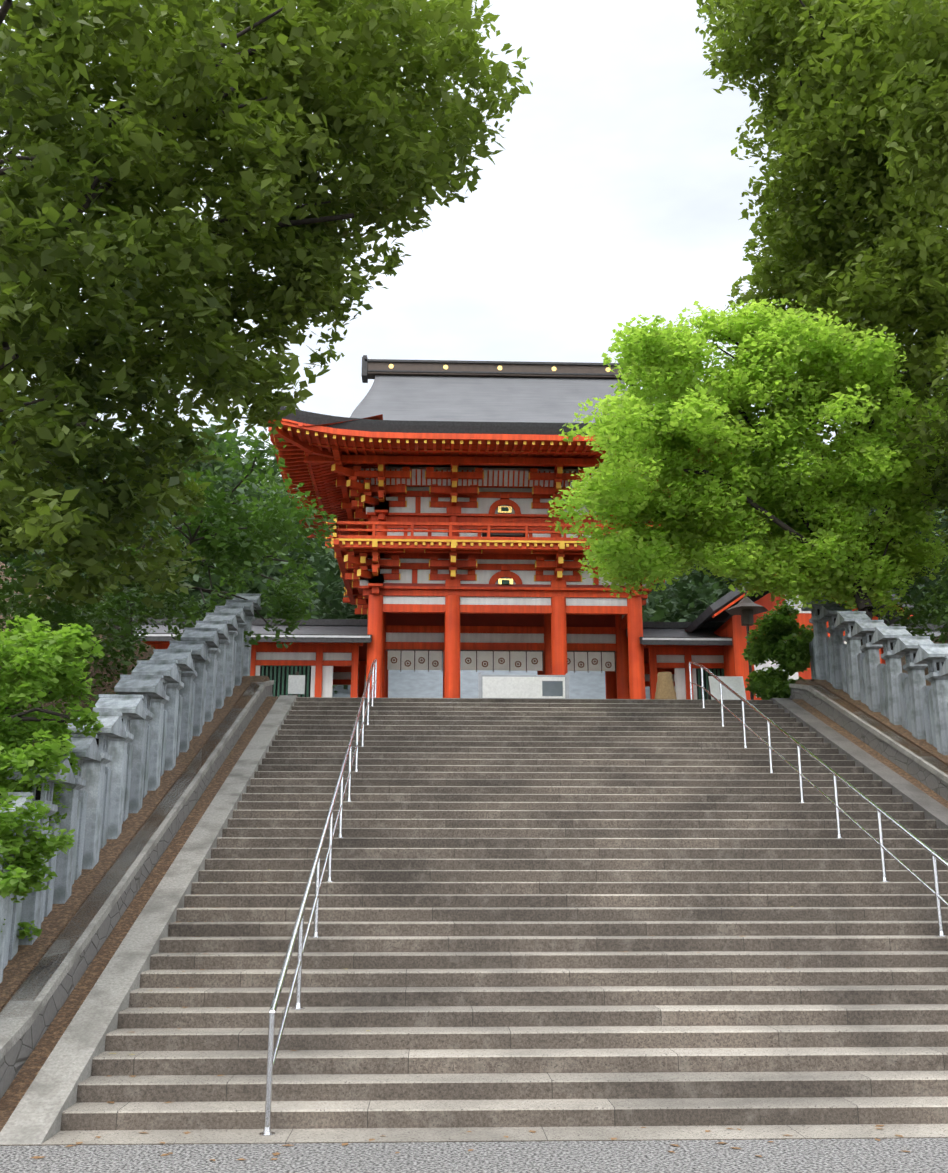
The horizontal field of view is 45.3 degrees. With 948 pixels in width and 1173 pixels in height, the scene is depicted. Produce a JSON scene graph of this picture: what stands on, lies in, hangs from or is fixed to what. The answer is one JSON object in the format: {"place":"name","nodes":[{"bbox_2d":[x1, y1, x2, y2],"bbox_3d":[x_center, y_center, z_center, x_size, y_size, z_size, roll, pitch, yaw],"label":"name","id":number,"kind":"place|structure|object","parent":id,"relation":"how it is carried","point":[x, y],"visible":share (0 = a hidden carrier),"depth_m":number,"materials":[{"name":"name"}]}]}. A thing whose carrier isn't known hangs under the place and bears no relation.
{"place":"outdoors","nodes":[
{"label":"outdoors","id":0,"kind":"place"},
{"bbox_2d":[0,676,278,1131],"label":"soil strip","id":1,"kind":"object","parent":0,"point":[20,965],"depth_m":11.15,"materials":[{"name":"brown soil"}]},
{"bbox_2d":[0,792,39,982],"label":"stone fence post","id":2,"kind":"object","parent":1,"relation":"on","point":[20,801],"visible":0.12,"depth_m":9.14,"materials":[{"name":"stone"}]},
{"bbox_2d":[6,755,74,944],"bbox_3d":[-3.900,2.391,10.005,0.509,1.820,0.573,1,-14,-3],"label":"stone fence post","id":3,"kind":"object","parent":1,"relation":"on","point":[32,903],"visible":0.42,"depth_m":9.97,"materials":[{"name":"stone"}]},
{"bbox_2d":[0,614,104,940],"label":"shrub","id":4,"kind":"object","parent":1,"relation":"on","point":[58,659],"visible":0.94,"depth_m":9.48,"materials":[{"name":"green plant"}]},
{"bbox_2d":[44,734,100,903],"bbox_3d":[-3.929,2.300,10.864,0.492,1.768,0.554,1,-14,-3],"label":"stone fence post","id":5,"kind":"object","parent":1,"relation":"on","point":[85,749],"visible":0.31,"depth_m":10.82,"materials":[{"name":"stone"}]},
{"bbox_2d":[67,712,125,868],"bbox_3d":[-3.958,2.188,11.730,0.503,1.775,0.565,0,-14,-1],"label":"stone fence post","id":6,"kind":"object","parent":1,"relation":"on","point":[93,774],"visible":0.46,"depth_m":11.69,"materials":[{"name":"stone"}]},
{"bbox_2d":[93,694,145,838],"bbox_3d":[-3.985,2.081,12.599,0.490,1.772,0.551,1,-14,-4],"label":"stone fence post","id":7,"kind":"object","parent":1,"relation":"on","point":[129,707],"visible":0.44,"depth_m":12.56,"materials":[{"name":"stone"}]},
{"bbox_2d":[114,675,165,812],"bbox_3d":[-4.013,1.953,13.469,0.503,1.824,0.566,1,-15,-2],"label":"stone fence post","id":8,"kind":"object","parent":1,"relation":"on","point":[149,687],"visible":0.48,"depth_m":13.43,"materials":[{"name":"stone"}]},
{"bbox_2d":[131,660,179,790],"bbox_3d":[-4.055,1.839,14.339,0.508,1.838,0.571,0,-15,-1],"label":"stone fence post","id":9,"kind":"object","parent":1,"relation":"on","point":[167,670],"visible":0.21,"depth_m":14.30,"materials":[{"name":"stone"}]},
{"bbox_2d":[150,649,193,769],"bbox_3d":[-4.081,1.735,15.191,0.508,1.816,0.572,0,-14,-2],"label":"stone fence post","id":10,"kind":"object","parent":1,"relation":"on","point":[183,657],"visible":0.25,"depth_m":15.15,"materials":[{"name":"stone"}]},
{"bbox_2d":[168,641,205,751],"bbox_3d":[-4.106,1.642,16.052,0.497,1.770,0.559,1,-14,-4],"label":"stone fence post","id":11,"kind":"object","parent":1,"relation":"on","point":[198,653],"visible":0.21,"depth_m":16.02,"materials":[{"name":"stone"}]},
{"bbox_2d":[181,627,218,735],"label":"stone fence post","id":12,"kind":"object","parent":1,"relation":"on","point":[209,636],"visible":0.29,"depth_m":16.87,"materials":[{"name":"stone"}]},
{"bbox_2d":[194,621,228,721],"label":"stone fence post","id":13,"kind":"object","parent":1,"relation":"on","point":[222,633],"visible":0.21,"depth_m":17.74,"materials":[{"name":"stone"}]},
{"bbox_2d":[203,613,237,708],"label":"stone fence post","id":14,"kind":"object","parent":1,"relation":"on","point":[231,619],"visible":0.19,"depth_m":18.59,"materials":[{"name":"stone"}]},
{"bbox_2d":[214,606,244,696],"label":"stone fence post","id":15,"kind":"object","parent":1,"relation":"on","point":[238,610],"visible":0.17,"depth_m":19.45,"materials":[{"name":"stone"}]},
{"bbox_2d":[225,599,253,685],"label":"stone fence post","id":16,"kind":"object","parent":1,"relation":"on","point":[248,609],"visible":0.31,"depth_m":20.34,"materials":[{"name":"stone"}]},
{"bbox_2d":[233,593,261,675],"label":"stone fence post","id":17,"kind":"object","parent":1,"relation":"on","point":[249,620],"visible":0.27,"depth_m":21.21,"materials":[{"name":"stone"}]},
{"bbox_2d":[0,562,947,1172],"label":"ground","id":18,"kind":"structure","parent":0,"point":[818,1156],"depth_m":7.16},
{"bbox_2d":[0,519,213,749],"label":"bush leaves","id":19,"kind":"object","parent":18,"relation":"on","point":[66,613],"visible":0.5,"depth_m":16.73,"materials":[{"name":"green plant"}]},
{"bbox_2d":[3,638,250,968],"bbox_3d":[-4.083,2.273,14.637,0.110,6.153,13.310,1,-14,-2],"label":"stone fence","id":20,"kind":"object","parent":18,"relation":"on","point":[13,927],"visible":0.15,"depth_m":12.07,"materials":[{"name":"stone"}]},
{"bbox_2d":[0,680,273,1099],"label":"stone curb","id":21,"kind":"structure","parent":18,"relation":"on","point":[20,1037],"depth_m":10.54,"materials":[{"name":"stone"}]},
{"bbox_2d":[0,695,296,1143],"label":"stringer","id":22,"kind":"object","parent":18,"relation":"on","point":[49,1096],"visible":0.54,"depth_m":9.86,"materials":[{"name":"concrete"}]},
{"bbox_2d":[107,421,335,648],"bbox_3d":[-4.288,-0.772,20.415,4.071,4.031,4.042,7,-16,-26],"label":"tree","id":23,"kind":"object","parent":18,"relation":"on","point":[218,539],"visible":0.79,"depth_m":20.22,"materials":[{"name":"green plant"}]},
{"bbox_2d":[109,617,371,697],"bbox_3d":[-11.215,2.900,31.485,16.900,4.160,5.064,1,-14,-2],"label":"side corridor","id":24,"kind":"object","parent":18,"relation":"on","point":[323,656],"visible":0.25,"depth_m":30.39,"materials":[{"name":"wood"}]},
{"bbox_2d":[0,0,532,608],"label":"tree","id":25,"kind":"object","parent":18,"relation":"on","point":[286,116],"visible":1,"depth_m":14.05,"materials":[{"name":"green plant"}]},
{"bbox_2d":[288,672,304,696],"bbox_3d":[-3.481,2.013,22.274,0.320,0.700,0.080,1,-14,-2],"label":"sign","id":26,"kind":"object","parent":18,"relation":"on","point":[296,684],"visible":0.82,"depth_m":22.26,"materials":[{"name":"paper"}]},
{"bbox_2d":[0,697,947,1145],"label":"stairs","id":27,"kind":"structure","parent":18,"relation":"on","point":[510,877],"depth_m":10.65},
{"bbox_2d":[259,659,376,1135],"bbox_3d":[-1.635,2.537,14.671,0.110,5.741,13.097,1,-14,-2],"label":"handrail","id":28,"kind":"object","parent":27,"relation":"on","point":[272,1050],"visible":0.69,"depth_m":10.48,"materials":[{"name":"metal"}]},
{"bbox_2d":[689,661,947,935],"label":"handrail","id":29,"kind":"object","parent":27,"relation":"on","point":[934,856],"visible":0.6,"depth_m":13.87,"materials":[{"name":"metal"}]},
{"bbox_2d":[0,396,947,693],"bbox_3d":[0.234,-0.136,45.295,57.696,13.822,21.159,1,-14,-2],"label":"forest leaves","id":30,"kind":"object","parent":18,"relation":"on","point":[684,602],"visible":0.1,"depth_m":44.54,"materials":[{"name":"plant"}]},
{"bbox_2d":[31,719,930,1160],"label":"fallen leaves","id":31,"kind":"object","parent":18,"relation":"on","point":[383,1135],"depth_m":7.62,"materials":[{"name":"brown plant"}]},
{"bbox_2d":[332,652,649,698],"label":"wall","id":32,"kind":"structure","parent":18,"relation":"on","point":[429,684],"depth_m":46.64,"materials":[{"name":"paint"}]},
{"bbox_2d":[268,355,747,698],"bbox_3d":[0.772,-0.943,32.924,12.394,12.320,9.734,1,-14,-2],"label":"temple gate","id":33,"kind":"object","parent":18,"relation":"on","point":[435,485],"visible":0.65,"depth_m":30.71,"materials":[{"name":"wood"}]},
{"bbox_2d":[478,672,569,698],"bbox_3d":[0.974,2.018,22.212,1.780,0.660,0.063,1,-14,-2],"label":"notice board","id":34,"kind":"object","parent":18,"relation":"on","point":[529,686],"visible":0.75,"depth_m":22.20,"materials":[{"name":"metal"}]},
{"bbox_2d":[655,672,676,698],"bbox_3d":[4.758,2.991,28.139,0.858,1.720,0.880,1,-14,-2],"label":"straw wrap","id":35,"kind":"object","parent":18,"relation":"on","point":[665,688],"visible":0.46,"depth_m":28.09,"materials":[{"name":"beige wicker"}]},
{"bbox_2d":[708,676,745,699],"bbox_3d":[4.969,2.094,22.430,0.680,0.633,0.563,1,-14,-2],"label":"info sign","id":36,"kind":"object","parent":18,"relation":"on","point":[735,683],"visible":0.55,"depth_m":22.30,"materials":[{"name":"paper"}]},
{"bbox_2d":[545,298,947,652],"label":"maple tree","id":37,"kind":"object","parent":18,"relation":"on","point":[716,504],"visible":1,"depth_m":19.78,"materials":[{"name":"green plant"}]},
{"bbox_2d":[725,590,767,699],"bbox_3d":[5.646,1.319,23.293,0.920,2.550,0.797,1,-14,-2],"label":"post lantern","id":38,"kind":"object","parent":18,"relation":"on","point":[746,608],"visible":0.65,"depth_m":23.38,"materials":[{"name":"grey metal"}]},
{"bbox_2d":[741,602,813,699],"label":"round bush leaves","id":39,"kind":"object","parent":18,"relation":"on","point":[777,630],"visible":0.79,"depth_m":22.40,"materials":[{"name":"green plant"}]},
{"bbox_2d":[626,622,945,699],"bbox_3d":[12.758,3.118,32.335,16.900,4.160,5.064,1,-14,-2],"label":"side corridor","id":40,"kind":"object","parent":18,"relation":"on","point":[674,648],"visible":0.12,"depth_m":30.77,"materials":[{"name":"wood"}]},
{"bbox_2d":[685,567,913,699],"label":"building","id":41,"kind":"structure","parent":18,"relation":"on","point":[735,664],"depth_m":29.97,"materials":[{"name":"wood"}]},
{"bbox_2d":[695,0,947,579],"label":"tree","id":42,"kind":"object","parent":18,"relation":"on","point":[856,120],"visible":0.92,"depth_m":20.56,"materials":[{"name":"green plant"}]},
{"bbox_2d":[769,698,947,828],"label":"stringer","id":43,"kind":"object","parent":18,"relation":"on","point":[921,800],"visible":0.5,"depth_m":16.75,"materials":[{"name":"stone"}]},
{"bbox_2d":[789,683,947,800],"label":"stone curb","id":44,"kind":"structure","parent":18,"relation":"on","point":[933,777],"depth_m":17.53,"materials":[{"name":"stone"}]},
{"bbox_2d":[809,637,947,747],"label":"stone fence","id":45,"kind":"object","parent":18,"relation":"on","point":[926,691],"visible":0.35,"depth_m":18.58,"materials":[{"name":"stone"}]},
{"bbox_2d":[881,544,947,643],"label":"bush leaves","id":46,"kind":"object","parent":18,"relation":"on","point":[924,612],"visible":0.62,"depth_m":20.29,"materials":[{"name":"green plant"}]},
{"bbox_2d":[0,0,947,478],"label":"sky","id":47,"kind":"structure","parent":0,"point":[612,195],"materials":[{"name":"white"}]},
{"bbox_2d":[791,680,947,807],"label":"soil strip","id":48,"kind":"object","parent":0,"point":[902,731],"depth_m":17.85,"materials":[{"name":"brown soil"}]},
{"bbox_2d":[801,595,835,679],"bbox_3d":[6.612,1.059,21.634,0.508,1.842,0.572,1,-15,-4],"label":"stone lantern","id":49,"kind":"object","parent":48,"relation":"on","point":[819,629],"visible":0.5,"depth_m":21.58,"materials":[{"name":"stone"}]},
{"bbox_2d":[818,604,851,688],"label":"fence post","id":50,"kind":"object","parent":48,"relation":"on","point":[828,612],"visible":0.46,"depth_m":20.72,"materials":[{"name":"stone"}]},
{"bbox_2d":[834,611,870,699],"bbox_3d":[6.674,1.301,19.897,0.498,1.776,0.560,1,-15,0],"label":"lantern","id":51,"kind":"object","parent":48,"relation":"on","point":[845,619],"visible":0.65,"depth_m":19.87,"materials":[{"name":"stone"}]},
{"bbox_2d":[851,620,886,711],"bbox_3d":[6.692,1.419,19.024,0.492,1.749,0.553,0,-14,-1],"label":"lantern","id":52,"kind":"object","parent":48,"relation":"on","point":[865,630],"visible":0.69,"depth_m":18.99,"materials":[{"name":"stone"}]},
{"bbox_2d":[871,626,911,724],"bbox_3d":[6.732,1.515,18.166,0.495,1.787,0.557,1,-14,-1],"label":"lantern","id":53,"kind":"object","parent":48,"relation":"on","point":[885,636],"visible":0.67,"depth_m":18.14,"materials":[{"name":"stone"}]},
{"bbox_2d":[892,636,934,738],"bbox_3d":[6.762,1.630,17.298,0.500,1.772,0.562,1,-14,0],"label":"lantern","id":54,"kind":"object","parent":48,"relation":"on","point":[907,646],"visible":0.54,"depth_m":17.27,"materials":[{"name":"stone"}]},
{"bbox_2d":[914,644,947,754],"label":"lantern","id":55,"kind":"object","parent":48,"relation":"on","point":[932,657],"visible":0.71,"depth_m":16.42,"materials":[{"name":"stone"}]},
{"bbox_2d":[939,655,947,675],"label":"lantern","id":56,"kind":"object","parent":48,"relation":"on","point":[943,671],"visible":1,"depth_m":15.84,"materials":[{"name":"stone"}]}
]}

